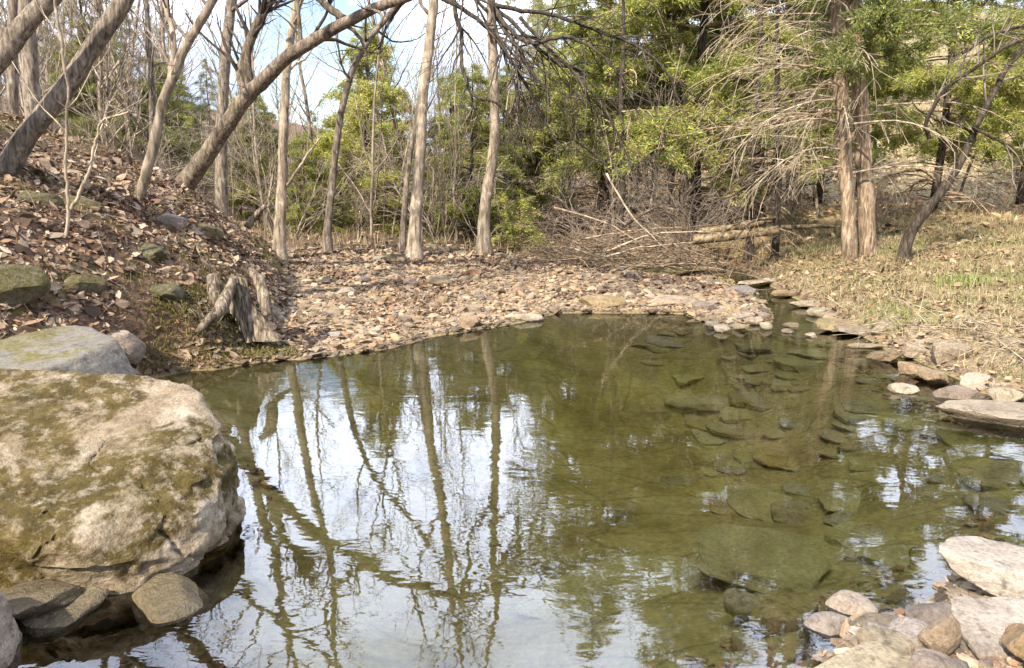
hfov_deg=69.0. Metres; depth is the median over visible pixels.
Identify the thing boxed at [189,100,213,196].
thin sapling
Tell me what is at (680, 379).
sunken stone
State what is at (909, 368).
bank stone
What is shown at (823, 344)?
sunken stone
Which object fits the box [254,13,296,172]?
thin sapling
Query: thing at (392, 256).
mossy rock
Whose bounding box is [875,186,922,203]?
bare shrub
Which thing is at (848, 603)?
wet stone
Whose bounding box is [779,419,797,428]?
sunken stone
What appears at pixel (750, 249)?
bare pine
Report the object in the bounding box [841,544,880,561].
sunken stone
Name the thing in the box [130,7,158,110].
thin sapling
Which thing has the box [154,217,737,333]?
leaf litter
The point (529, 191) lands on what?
evergreen tree
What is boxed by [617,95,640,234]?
thin sapling
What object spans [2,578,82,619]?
brown rock
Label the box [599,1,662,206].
bare tree
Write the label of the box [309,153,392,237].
bare shrub
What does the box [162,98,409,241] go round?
bare shrub
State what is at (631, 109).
bare tree
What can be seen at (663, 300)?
gravel stone
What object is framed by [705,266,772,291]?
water
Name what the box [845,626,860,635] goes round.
shore stone
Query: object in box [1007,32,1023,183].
bare tree
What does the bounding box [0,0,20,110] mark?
thin sapling
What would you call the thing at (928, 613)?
lumpy stone
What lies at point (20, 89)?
thin sapling
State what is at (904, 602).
shore stone
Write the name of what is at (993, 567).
wedge rock
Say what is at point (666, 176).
thin sapling
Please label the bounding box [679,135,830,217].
bare shrub
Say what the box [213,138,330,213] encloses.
bare shrub
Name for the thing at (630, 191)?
thin sapling
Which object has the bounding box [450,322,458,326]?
river stone
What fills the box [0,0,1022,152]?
sky
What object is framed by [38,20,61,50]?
bare tree
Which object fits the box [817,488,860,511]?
sunken stone
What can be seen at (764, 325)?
islet stone
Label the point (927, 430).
sunken stone
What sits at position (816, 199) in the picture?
bare tree
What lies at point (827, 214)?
brush
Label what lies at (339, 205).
evergreen tree
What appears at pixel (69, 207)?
sapling
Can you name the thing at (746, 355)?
sunken stone
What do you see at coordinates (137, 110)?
thin sapling
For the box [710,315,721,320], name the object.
islet stone
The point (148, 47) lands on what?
bare tree
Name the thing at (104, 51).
thin sapling
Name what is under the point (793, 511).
sunken stone
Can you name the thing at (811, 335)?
wet stone
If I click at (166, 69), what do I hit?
thin sapling
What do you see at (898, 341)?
bank stone
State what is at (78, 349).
flat rock
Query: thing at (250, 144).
evergreen tree
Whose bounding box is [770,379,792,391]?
sunken stone
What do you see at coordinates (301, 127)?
thin sapling
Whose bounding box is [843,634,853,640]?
shore stone
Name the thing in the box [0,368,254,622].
boulder
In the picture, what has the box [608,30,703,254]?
thin sapling
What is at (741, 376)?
sunken stone
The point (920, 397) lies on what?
sunken stone
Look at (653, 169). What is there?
bare tree
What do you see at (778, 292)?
bank stone
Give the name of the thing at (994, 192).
bare shrub
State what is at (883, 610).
shore stone
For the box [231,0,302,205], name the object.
bare tree
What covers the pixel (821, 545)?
sunken stone
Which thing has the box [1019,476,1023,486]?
sunken stone
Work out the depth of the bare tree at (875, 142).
23.42 m
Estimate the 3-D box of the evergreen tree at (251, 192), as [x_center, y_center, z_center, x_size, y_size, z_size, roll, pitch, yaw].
[-6.090,-4.263,17.888,2.709,3.354,2.523,7,13,29]
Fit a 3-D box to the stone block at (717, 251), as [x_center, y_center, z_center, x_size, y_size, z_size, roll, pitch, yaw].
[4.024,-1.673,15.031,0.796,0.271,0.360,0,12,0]
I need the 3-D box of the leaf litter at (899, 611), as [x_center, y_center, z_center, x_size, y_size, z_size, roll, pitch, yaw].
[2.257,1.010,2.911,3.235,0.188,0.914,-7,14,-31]
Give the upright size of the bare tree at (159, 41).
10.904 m
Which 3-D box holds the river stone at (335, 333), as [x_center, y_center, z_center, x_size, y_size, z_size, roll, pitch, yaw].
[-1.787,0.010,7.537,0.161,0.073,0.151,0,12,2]
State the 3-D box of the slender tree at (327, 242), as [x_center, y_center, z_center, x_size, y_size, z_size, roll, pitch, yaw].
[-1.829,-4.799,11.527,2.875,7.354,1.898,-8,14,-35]
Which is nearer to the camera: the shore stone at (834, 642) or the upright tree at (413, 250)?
the shore stone at (834, 642)
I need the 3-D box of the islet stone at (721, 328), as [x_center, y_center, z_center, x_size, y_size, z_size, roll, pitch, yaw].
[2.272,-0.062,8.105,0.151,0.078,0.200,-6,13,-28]
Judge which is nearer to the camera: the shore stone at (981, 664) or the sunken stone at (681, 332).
the shore stone at (981, 664)
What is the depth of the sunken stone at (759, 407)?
6.61 m
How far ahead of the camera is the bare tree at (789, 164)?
21.42 m
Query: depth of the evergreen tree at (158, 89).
18.61 m
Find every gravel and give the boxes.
[19,335,1023,667]
[199,243,773,368]
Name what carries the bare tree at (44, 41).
on the ground at (526, 459)
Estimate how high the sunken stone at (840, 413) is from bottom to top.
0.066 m
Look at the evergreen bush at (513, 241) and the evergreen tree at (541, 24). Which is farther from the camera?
the evergreen tree at (541, 24)
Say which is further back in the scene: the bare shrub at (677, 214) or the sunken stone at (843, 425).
the bare shrub at (677, 214)
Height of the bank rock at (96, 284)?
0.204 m
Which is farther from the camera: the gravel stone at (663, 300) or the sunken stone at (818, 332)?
the gravel stone at (663, 300)
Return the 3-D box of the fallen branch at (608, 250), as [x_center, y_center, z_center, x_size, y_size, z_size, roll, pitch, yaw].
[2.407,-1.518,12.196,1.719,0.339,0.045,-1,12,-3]
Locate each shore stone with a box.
[800,650,811,659]
[806,638,815,644]
[814,656,826,661]
[816,641,828,646]
[829,638,843,647]
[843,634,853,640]
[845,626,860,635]
[865,622,888,627]
[878,608,892,612]
[882,612,899,617]
[896,596,913,607]
[909,593,917,598]
[917,590,930,596]
[944,584,954,589]
[946,588,969,601]
[953,658,968,667]
[958,640,968,650]
[978,659,991,667]
[983,658,992,666]
[991,654,1005,667]
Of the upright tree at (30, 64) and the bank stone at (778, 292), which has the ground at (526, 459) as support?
the upright tree at (30, 64)
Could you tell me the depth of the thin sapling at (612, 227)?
13.43 m
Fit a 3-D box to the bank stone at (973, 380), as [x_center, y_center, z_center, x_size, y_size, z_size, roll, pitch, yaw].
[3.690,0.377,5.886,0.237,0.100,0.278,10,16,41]
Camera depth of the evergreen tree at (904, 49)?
35.23 m
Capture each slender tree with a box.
[295,0,424,252]
[397,0,498,250]
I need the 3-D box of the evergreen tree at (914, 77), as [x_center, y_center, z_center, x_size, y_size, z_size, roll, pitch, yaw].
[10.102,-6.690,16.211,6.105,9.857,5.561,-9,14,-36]
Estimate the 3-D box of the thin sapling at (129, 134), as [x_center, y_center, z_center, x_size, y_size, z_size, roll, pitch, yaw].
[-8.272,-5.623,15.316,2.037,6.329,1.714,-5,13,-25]
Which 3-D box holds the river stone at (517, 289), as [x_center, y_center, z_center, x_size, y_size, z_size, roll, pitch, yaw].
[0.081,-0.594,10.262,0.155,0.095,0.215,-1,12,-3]
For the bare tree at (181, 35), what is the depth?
29.11 m
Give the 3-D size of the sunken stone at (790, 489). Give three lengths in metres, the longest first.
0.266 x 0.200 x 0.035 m
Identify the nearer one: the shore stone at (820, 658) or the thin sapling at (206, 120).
the shore stone at (820, 658)
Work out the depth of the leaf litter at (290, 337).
6.85 m
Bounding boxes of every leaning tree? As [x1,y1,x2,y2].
[0,0,62,75]
[0,0,134,174]
[895,0,1023,263]
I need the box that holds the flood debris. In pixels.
[809,260,1023,398]
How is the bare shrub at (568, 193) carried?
on the ground at (526, 459)
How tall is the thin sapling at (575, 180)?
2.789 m
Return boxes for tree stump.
[195,267,288,342]
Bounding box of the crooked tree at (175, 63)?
[120,0,217,199]
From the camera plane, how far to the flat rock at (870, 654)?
2.38 m
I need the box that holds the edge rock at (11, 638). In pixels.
[0,591,22,667]
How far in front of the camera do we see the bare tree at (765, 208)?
18.92 m
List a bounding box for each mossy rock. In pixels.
[0,264,50,306]
[378,254,407,260]
[635,263,705,275]
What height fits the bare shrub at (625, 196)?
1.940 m
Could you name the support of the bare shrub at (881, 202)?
on the ground at (526, 459)
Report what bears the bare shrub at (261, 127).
on the ground at (526, 459)
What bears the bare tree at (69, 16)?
on the ground at (526, 459)
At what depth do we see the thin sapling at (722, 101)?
19.81 m
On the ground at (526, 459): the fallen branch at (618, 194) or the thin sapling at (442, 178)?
the thin sapling at (442, 178)
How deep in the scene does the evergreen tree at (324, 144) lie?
16.07 m
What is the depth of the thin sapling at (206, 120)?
23.73 m
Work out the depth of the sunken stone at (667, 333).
8.60 m
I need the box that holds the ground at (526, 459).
[0,13,1023,667]
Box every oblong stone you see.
[855,625,922,654]
[917,613,961,654]
[1000,623,1023,660]
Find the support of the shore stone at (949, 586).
on the ground at (526, 459)
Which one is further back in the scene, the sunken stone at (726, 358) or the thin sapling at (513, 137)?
the thin sapling at (513, 137)
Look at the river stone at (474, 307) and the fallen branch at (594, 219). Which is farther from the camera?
the fallen branch at (594, 219)
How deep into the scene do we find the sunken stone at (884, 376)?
6.54 m
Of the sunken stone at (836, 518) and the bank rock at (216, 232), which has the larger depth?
the bank rock at (216, 232)
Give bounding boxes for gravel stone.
[426,275,452,285]
[463,269,481,275]
[513,313,543,322]
[579,294,625,307]
[649,295,696,305]
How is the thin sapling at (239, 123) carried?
on the ground at (526, 459)
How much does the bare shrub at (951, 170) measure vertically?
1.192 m
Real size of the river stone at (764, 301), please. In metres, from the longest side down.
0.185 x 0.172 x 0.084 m
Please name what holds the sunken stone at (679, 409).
on the ground at (526, 459)
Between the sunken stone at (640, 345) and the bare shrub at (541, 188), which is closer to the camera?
the sunken stone at (640, 345)
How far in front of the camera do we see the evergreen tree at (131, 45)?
28.36 m
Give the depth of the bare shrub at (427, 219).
14.55 m
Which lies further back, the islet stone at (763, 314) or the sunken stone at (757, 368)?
the islet stone at (763, 314)
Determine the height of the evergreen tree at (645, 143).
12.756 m
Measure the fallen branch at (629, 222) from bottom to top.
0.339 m
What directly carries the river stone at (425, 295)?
on the gravel at (353, 318)
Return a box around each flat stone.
[738,279,772,283]
[814,318,866,332]
[847,343,887,348]
[871,318,899,335]
[874,333,889,342]
[902,342,931,358]
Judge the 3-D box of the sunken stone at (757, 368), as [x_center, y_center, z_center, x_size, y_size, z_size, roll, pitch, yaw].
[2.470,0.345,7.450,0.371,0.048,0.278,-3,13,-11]
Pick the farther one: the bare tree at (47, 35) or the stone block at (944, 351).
the bare tree at (47, 35)
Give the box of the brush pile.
[472,197,798,280]
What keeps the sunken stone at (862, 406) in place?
on the ground at (526, 459)
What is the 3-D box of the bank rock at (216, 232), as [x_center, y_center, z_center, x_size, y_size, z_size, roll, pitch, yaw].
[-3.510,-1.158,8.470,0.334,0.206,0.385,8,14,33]
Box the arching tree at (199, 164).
[174,0,728,210]
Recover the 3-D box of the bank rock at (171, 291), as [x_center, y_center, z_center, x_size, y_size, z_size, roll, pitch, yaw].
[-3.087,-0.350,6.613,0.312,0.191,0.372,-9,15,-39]
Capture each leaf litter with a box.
[0,111,292,375]
[133,289,330,376]
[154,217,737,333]
[197,168,692,265]
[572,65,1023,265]
[793,574,1011,667]
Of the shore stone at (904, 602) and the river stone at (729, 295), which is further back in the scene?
the river stone at (729, 295)
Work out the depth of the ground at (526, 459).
5.30 m
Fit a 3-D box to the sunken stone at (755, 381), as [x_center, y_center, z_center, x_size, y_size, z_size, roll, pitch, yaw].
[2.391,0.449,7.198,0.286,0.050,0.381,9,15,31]
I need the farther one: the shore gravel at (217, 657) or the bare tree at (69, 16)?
the bare tree at (69, 16)
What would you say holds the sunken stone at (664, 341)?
on the ground at (526, 459)
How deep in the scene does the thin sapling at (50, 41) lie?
16.55 m
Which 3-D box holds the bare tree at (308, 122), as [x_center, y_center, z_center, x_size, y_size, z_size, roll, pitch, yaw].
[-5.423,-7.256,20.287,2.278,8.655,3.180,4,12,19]
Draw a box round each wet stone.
[723,587,759,619]
[781,322,798,327]
[781,328,793,334]
[803,611,850,644]
[804,332,816,338]
[825,590,877,616]
[850,612,896,626]
[887,383,919,397]
[932,385,985,402]
[986,387,1023,401]
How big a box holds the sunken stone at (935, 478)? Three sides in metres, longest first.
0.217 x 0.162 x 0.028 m
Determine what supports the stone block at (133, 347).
on the ground at (526, 459)
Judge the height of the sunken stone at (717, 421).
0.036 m
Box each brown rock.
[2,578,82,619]
[15,586,109,643]
[131,573,209,633]
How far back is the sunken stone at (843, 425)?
5.73 m
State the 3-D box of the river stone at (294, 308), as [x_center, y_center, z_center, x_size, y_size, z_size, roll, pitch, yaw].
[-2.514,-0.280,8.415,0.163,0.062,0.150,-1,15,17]
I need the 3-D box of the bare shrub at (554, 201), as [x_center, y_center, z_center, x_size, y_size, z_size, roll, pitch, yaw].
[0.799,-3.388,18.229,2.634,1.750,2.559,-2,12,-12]
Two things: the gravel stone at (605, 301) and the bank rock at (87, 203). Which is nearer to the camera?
the bank rock at (87, 203)
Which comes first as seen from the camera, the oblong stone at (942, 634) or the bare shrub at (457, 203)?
the oblong stone at (942, 634)
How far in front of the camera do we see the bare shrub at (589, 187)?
26.72 m
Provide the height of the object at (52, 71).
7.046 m
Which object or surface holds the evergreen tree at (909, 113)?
on the ground at (526, 459)
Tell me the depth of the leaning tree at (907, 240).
10.85 m
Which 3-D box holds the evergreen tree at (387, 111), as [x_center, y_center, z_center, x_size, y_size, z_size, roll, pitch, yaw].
[-3.409,-5.391,19.834,3.835,5.146,3.352,-3,12,-13]
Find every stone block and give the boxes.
[107,330,145,363]
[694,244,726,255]
[931,341,972,368]
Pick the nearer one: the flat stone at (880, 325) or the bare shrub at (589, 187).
the flat stone at (880, 325)
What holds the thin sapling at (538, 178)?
on the ground at (526, 459)
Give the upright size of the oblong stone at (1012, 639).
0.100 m
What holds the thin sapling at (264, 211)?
on the ground at (526, 459)
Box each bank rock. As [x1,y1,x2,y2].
[17,190,64,208]
[62,274,106,295]
[63,196,103,212]
[137,242,166,262]
[148,283,183,300]
[156,213,187,231]
[198,223,222,239]
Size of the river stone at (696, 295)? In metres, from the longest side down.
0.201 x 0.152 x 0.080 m
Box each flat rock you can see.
[0,325,135,374]
[814,640,910,667]
[935,399,1023,432]
[951,596,1023,660]
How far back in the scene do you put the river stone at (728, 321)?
8.47 m
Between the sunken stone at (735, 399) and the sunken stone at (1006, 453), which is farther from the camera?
the sunken stone at (735, 399)
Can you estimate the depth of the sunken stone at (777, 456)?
5.61 m
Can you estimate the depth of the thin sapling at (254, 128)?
14.75 m
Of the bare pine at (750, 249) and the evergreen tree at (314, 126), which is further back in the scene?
the evergreen tree at (314, 126)
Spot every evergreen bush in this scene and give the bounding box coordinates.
[491,194,551,252]
[491,204,539,249]
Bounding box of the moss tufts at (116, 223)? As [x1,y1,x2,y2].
[0,112,289,373]
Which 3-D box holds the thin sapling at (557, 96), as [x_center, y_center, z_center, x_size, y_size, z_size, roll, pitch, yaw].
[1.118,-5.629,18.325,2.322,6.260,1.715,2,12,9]
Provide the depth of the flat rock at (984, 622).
2.58 m
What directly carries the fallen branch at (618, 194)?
on the brush pile
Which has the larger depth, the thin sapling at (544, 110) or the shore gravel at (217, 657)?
the thin sapling at (544, 110)
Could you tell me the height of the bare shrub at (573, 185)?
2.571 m
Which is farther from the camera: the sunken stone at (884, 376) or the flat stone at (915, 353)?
the flat stone at (915, 353)
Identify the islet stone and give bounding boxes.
[704,320,720,326]
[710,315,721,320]
[714,324,729,332]
[726,314,752,319]
[732,323,748,329]
[744,316,763,325]
[755,312,769,316]
[760,322,771,329]
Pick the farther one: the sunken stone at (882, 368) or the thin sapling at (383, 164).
the thin sapling at (383, 164)
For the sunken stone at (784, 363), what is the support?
on the ground at (526, 459)
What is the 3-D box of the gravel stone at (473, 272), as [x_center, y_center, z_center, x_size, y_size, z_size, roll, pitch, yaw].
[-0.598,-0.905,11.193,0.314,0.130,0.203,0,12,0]
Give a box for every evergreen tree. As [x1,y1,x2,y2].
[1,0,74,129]
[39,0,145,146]
[43,18,181,171]
[105,4,161,126]
[123,57,232,189]
[138,9,211,162]
[192,59,241,168]
[205,91,315,225]
[228,101,277,181]
[263,133,352,233]
[296,109,330,201]
[297,114,376,226]
[298,20,436,235]
[315,31,433,223]
[395,74,485,224]
[397,62,542,238]
[447,65,586,232]
[457,0,770,240]
[501,1,561,189]
[508,0,886,252]
[509,0,625,217]
[536,0,665,184]
[626,0,944,214]
[720,0,943,203]
[791,0,1023,217]
[875,0,922,100]
[922,0,1023,204]
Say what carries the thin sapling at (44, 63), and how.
on the ground at (526, 459)
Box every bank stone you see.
[762,277,777,283]
[771,289,797,295]
[789,300,820,306]
[806,308,832,316]
[823,313,842,318]
[837,326,871,335]
[866,350,902,360]
[892,337,909,345]
[897,361,930,374]
[916,368,948,383]
[959,372,995,390]
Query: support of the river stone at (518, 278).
on the ground at (526, 459)
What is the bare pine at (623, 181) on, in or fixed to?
on the ground at (526, 459)
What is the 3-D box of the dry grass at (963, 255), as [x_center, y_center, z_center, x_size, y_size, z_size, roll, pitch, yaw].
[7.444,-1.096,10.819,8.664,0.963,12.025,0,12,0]
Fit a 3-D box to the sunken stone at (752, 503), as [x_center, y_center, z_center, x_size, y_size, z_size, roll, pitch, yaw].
[1.675,1.156,4.834,0.491,0.085,0.655,-3,12,-9]
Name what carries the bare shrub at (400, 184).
on the ground at (526, 459)
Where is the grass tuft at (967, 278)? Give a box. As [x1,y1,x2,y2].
[924,268,1009,290]
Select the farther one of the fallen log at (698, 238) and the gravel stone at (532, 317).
the fallen log at (698, 238)
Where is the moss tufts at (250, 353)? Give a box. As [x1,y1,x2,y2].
[139,282,297,374]
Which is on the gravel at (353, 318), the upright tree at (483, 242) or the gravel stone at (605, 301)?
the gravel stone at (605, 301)
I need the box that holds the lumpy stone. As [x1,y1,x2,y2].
[903,601,951,624]
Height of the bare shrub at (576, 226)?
2.016 m
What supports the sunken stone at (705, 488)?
on the ground at (526, 459)
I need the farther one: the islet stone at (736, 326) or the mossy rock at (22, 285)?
the islet stone at (736, 326)
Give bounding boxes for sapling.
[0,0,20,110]
[0,0,64,127]
[0,0,90,126]
[1,1,69,128]
[3,0,89,134]
[12,0,145,237]
[42,11,74,129]
[49,0,153,152]
[62,0,151,126]
[62,0,157,157]
[73,71,102,141]
[90,21,137,142]
[122,51,169,170]
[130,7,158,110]
[137,3,208,159]
[155,94,181,178]
[179,0,262,215]
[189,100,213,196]
[190,44,232,192]
[194,88,213,183]
[202,41,248,175]
[213,0,318,236]
[214,98,250,220]
[236,53,275,240]
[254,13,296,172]
[262,22,318,235]
[276,92,318,207]
[290,115,303,232]
[332,0,418,243]
[370,82,408,236]
[380,0,449,237]
[384,0,475,234]
[418,15,474,222]
[426,102,462,239]
[427,7,468,243]
[431,0,489,241]
[447,3,488,173]
[470,0,550,234]
[498,8,557,230]
[517,0,587,221]
[518,0,595,227]
[531,27,583,197]
[543,22,612,227]
[549,121,587,234]
[581,0,655,228]
[594,123,618,203]
[597,100,628,252]
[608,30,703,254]
[612,81,673,257]
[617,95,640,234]
[618,98,645,256]
[639,91,706,225]
[640,137,665,240]
[659,161,670,204]
[668,15,712,209]
[702,17,747,206]
[754,0,829,213]
[767,1,828,208]
[787,79,833,218]
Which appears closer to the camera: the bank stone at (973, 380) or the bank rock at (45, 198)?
the bank stone at (973, 380)
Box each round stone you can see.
[888,617,927,639]
[907,648,957,667]
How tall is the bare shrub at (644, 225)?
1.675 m
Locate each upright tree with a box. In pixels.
[6,0,19,115]
[18,0,40,117]
[178,0,333,215]
[233,0,331,259]
[389,0,449,260]
[474,0,505,253]
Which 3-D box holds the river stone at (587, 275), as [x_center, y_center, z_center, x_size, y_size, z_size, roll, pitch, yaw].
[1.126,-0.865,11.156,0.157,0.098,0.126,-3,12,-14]
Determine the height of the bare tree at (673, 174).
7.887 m
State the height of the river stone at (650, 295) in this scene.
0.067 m
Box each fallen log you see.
[692,225,779,244]
[697,215,781,233]
[767,224,836,229]
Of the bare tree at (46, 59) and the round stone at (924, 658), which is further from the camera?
the bare tree at (46, 59)
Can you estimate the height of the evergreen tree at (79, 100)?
4.426 m
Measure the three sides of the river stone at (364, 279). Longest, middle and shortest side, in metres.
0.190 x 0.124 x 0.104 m
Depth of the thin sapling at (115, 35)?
19.44 m
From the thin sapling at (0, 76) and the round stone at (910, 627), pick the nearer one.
the round stone at (910, 627)
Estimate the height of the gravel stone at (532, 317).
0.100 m
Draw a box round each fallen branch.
[244,204,266,228]
[554,207,640,243]
[578,227,683,241]
[600,242,693,257]
[606,173,668,250]
[607,231,710,251]
[624,207,674,227]
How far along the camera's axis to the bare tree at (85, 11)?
20.87 m
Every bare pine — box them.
[524,0,686,257]
[660,0,870,269]
[684,0,825,270]
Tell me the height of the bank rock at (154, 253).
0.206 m
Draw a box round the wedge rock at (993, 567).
[939,536,1023,597]
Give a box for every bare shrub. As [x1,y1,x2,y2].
[0,28,235,171]
[62,102,172,170]
[73,113,143,160]
[120,119,214,167]
[131,112,213,194]
[133,99,273,200]
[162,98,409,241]
[173,96,232,173]
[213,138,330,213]
[228,99,405,226]
[246,177,306,227]
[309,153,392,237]
[334,69,514,241]
[348,138,476,222]
[373,134,481,236]
[402,113,534,210]
[424,144,535,247]
[474,193,572,243]
[496,172,619,215]
[509,165,603,230]
[515,166,558,216]
[526,156,680,248]
[527,176,591,220]
[529,215,608,252]
[559,205,664,250]
[565,196,652,229]
[571,159,652,224]
[572,154,645,206]
[576,207,657,244]
[596,193,702,248]
[599,127,782,261]
[609,163,760,259]
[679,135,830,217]
[701,84,809,224]
[765,144,874,197]
[855,170,922,217]
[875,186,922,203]
[926,153,977,176]
[942,162,1023,214]
[974,148,1015,176]
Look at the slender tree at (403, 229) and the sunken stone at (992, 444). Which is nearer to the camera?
the sunken stone at (992, 444)
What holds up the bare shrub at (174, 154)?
on the ground at (526, 459)
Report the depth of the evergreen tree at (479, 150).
15.36 m
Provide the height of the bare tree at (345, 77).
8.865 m
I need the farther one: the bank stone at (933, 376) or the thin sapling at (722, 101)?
the thin sapling at (722, 101)
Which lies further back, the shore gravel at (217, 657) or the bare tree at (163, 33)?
the bare tree at (163, 33)
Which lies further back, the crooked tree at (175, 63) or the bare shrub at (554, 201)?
the bare shrub at (554, 201)
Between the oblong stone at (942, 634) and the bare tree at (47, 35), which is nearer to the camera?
the oblong stone at (942, 634)
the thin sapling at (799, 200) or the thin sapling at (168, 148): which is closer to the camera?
the thin sapling at (168, 148)
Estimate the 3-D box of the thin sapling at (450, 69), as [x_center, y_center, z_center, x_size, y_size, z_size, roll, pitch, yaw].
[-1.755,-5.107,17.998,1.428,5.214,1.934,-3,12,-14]
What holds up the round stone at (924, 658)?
on the ground at (526, 459)
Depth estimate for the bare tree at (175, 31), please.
38.89 m
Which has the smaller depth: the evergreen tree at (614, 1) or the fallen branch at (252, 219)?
the fallen branch at (252, 219)
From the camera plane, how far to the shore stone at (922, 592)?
2.98 m
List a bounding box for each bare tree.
[0,1,131,128]
[1,3,61,88]
[1,6,96,113]
[19,0,157,145]
[37,0,143,135]
[37,0,155,149]
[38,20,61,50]
[45,1,91,125]
[58,0,187,159]
[67,0,202,166]
[75,0,158,108]
[96,0,204,167]
[116,0,199,94]
[129,0,157,79]
[130,0,209,129]
[152,0,205,72]
[165,0,215,114]
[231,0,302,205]
[241,0,342,201]
[301,0,450,226]
[321,14,375,141]
[464,23,485,111]
[569,15,642,215]
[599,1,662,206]
[618,1,672,222]
[637,0,742,224]
[650,27,673,198]
[670,21,695,203]
[740,1,815,212]
[757,2,813,201]
[762,0,829,214]
[816,17,872,196]
[872,0,932,171]
[959,67,1012,191]
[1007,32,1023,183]
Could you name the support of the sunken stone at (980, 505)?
on the ground at (526, 459)
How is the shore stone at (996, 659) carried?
on the ground at (526, 459)
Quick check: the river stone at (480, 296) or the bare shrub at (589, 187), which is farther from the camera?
the bare shrub at (589, 187)
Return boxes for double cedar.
[679,0,1023,261]
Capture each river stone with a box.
[284,276,291,282]
[285,306,296,310]
[312,306,323,310]
[327,331,342,337]
[336,287,357,295]
[343,297,355,305]
[358,277,370,282]
[370,327,381,331]
[398,315,412,322]
[403,277,418,285]
[416,293,428,297]
[423,243,437,248]
[438,295,448,302]
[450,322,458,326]
[465,304,481,311]
[474,294,484,298]
[512,287,523,291]
[516,276,526,280]
[582,273,591,277]
[644,293,654,297]
[687,290,696,293]
[687,311,695,316]
[692,293,702,298]
[692,301,715,310]
[705,278,713,282]
[724,293,733,298]
[725,319,734,323]
[731,285,755,295]
[754,299,767,304]
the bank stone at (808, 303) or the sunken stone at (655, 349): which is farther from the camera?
the bank stone at (808, 303)
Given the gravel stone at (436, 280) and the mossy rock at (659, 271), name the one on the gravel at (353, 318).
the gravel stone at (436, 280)
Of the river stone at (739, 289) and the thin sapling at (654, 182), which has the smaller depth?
the river stone at (739, 289)
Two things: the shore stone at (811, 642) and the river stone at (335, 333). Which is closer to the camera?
the shore stone at (811, 642)
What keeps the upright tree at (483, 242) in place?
on the ground at (526, 459)
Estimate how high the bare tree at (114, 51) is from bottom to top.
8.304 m
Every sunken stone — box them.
[514,554,701,619]
[630,342,655,348]
[640,360,663,365]
[643,335,683,347]
[644,343,674,352]
[656,331,676,336]
[659,475,698,485]
[663,393,730,411]
[671,408,688,411]
[672,374,703,384]
[673,329,690,335]
[680,477,735,496]
[683,414,702,420]
[685,418,711,432]
[692,428,729,445]
[697,524,831,593]
[699,449,731,461]
[700,466,720,476]
[706,422,760,440]
[710,496,736,515]
[711,455,748,475]
[713,419,722,423]
[716,483,762,497]
[719,407,754,423]
[720,355,736,360]
[721,422,743,428]
[724,488,792,521]
[725,459,749,466]
[728,391,754,406]
[733,375,749,378]
[733,451,756,464]
[734,343,771,352]
[737,352,759,357]
[739,364,770,371]
[739,391,766,403]
[743,403,771,411]
[744,377,766,385]
[749,592,817,636]
[753,444,798,471]
[760,379,772,387]
[760,427,784,437]
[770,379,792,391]
[770,499,812,524]
[773,355,817,373]
[774,372,798,380]
[775,321,814,339]
[776,530,833,552]
[778,350,799,357]
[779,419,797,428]
[781,483,811,495]
[786,349,831,359]
[786,481,801,484]
[788,385,809,392]
[790,382,800,385]
[792,323,829,337]
[816,342,839,347]
[817,448,845,459]
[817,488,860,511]
[818,429,843,443]
[818,601,885,611]
[822,340,840,345]
[824,510,851,526]
[824,521,865,548]
[831,419,856,430]
[833,404,874,423]
[837,440,860,451]
[839,400,880,413]
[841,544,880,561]
[847,457,877,471]
[849,358,884,368]
[849,523,883,539]
[855,544,910,568]
[856,378,886,383]
[856,533,885,544]
[876,366,897,372]
[879,373,899,378]
[881,412,918,431]
[904,393,936,402]
[908,537,948,570]
[917,423,979,438]
[927,473,945,483]
[933,427,997,455]
[956,463,1023,487]
[962,494,1013,515]
[979,486,1011,489]
[983,439,1019,448]
[991,447,1023,458]
[1016,508,1023,521]
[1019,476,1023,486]
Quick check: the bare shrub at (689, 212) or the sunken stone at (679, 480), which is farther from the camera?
the bare shrub at (689, 212)
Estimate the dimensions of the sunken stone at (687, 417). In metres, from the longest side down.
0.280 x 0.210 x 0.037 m
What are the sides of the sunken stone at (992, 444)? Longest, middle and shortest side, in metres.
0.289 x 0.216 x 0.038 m
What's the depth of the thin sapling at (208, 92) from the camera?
20.90 m
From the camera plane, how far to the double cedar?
11.27 m
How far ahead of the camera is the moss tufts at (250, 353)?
6.59 m
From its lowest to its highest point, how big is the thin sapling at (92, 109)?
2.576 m
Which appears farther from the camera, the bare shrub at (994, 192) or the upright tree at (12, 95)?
the bare shrub at (994, 192)
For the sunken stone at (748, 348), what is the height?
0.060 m
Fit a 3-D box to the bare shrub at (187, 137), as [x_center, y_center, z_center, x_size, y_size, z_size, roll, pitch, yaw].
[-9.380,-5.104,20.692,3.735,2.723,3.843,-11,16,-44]
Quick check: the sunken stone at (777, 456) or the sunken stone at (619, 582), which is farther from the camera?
the sunken stone at (777, 456)
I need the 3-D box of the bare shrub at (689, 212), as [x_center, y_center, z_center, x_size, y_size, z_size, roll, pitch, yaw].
[3.308,-2.334,14.331,2.933,1.943,2.850,1,12,7]
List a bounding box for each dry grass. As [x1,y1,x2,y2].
[229,200,1023,279]
[667,212,1023,385]
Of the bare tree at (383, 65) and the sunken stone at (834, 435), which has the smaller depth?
the sunken stone at (834, 435)
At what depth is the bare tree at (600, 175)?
20.27 m

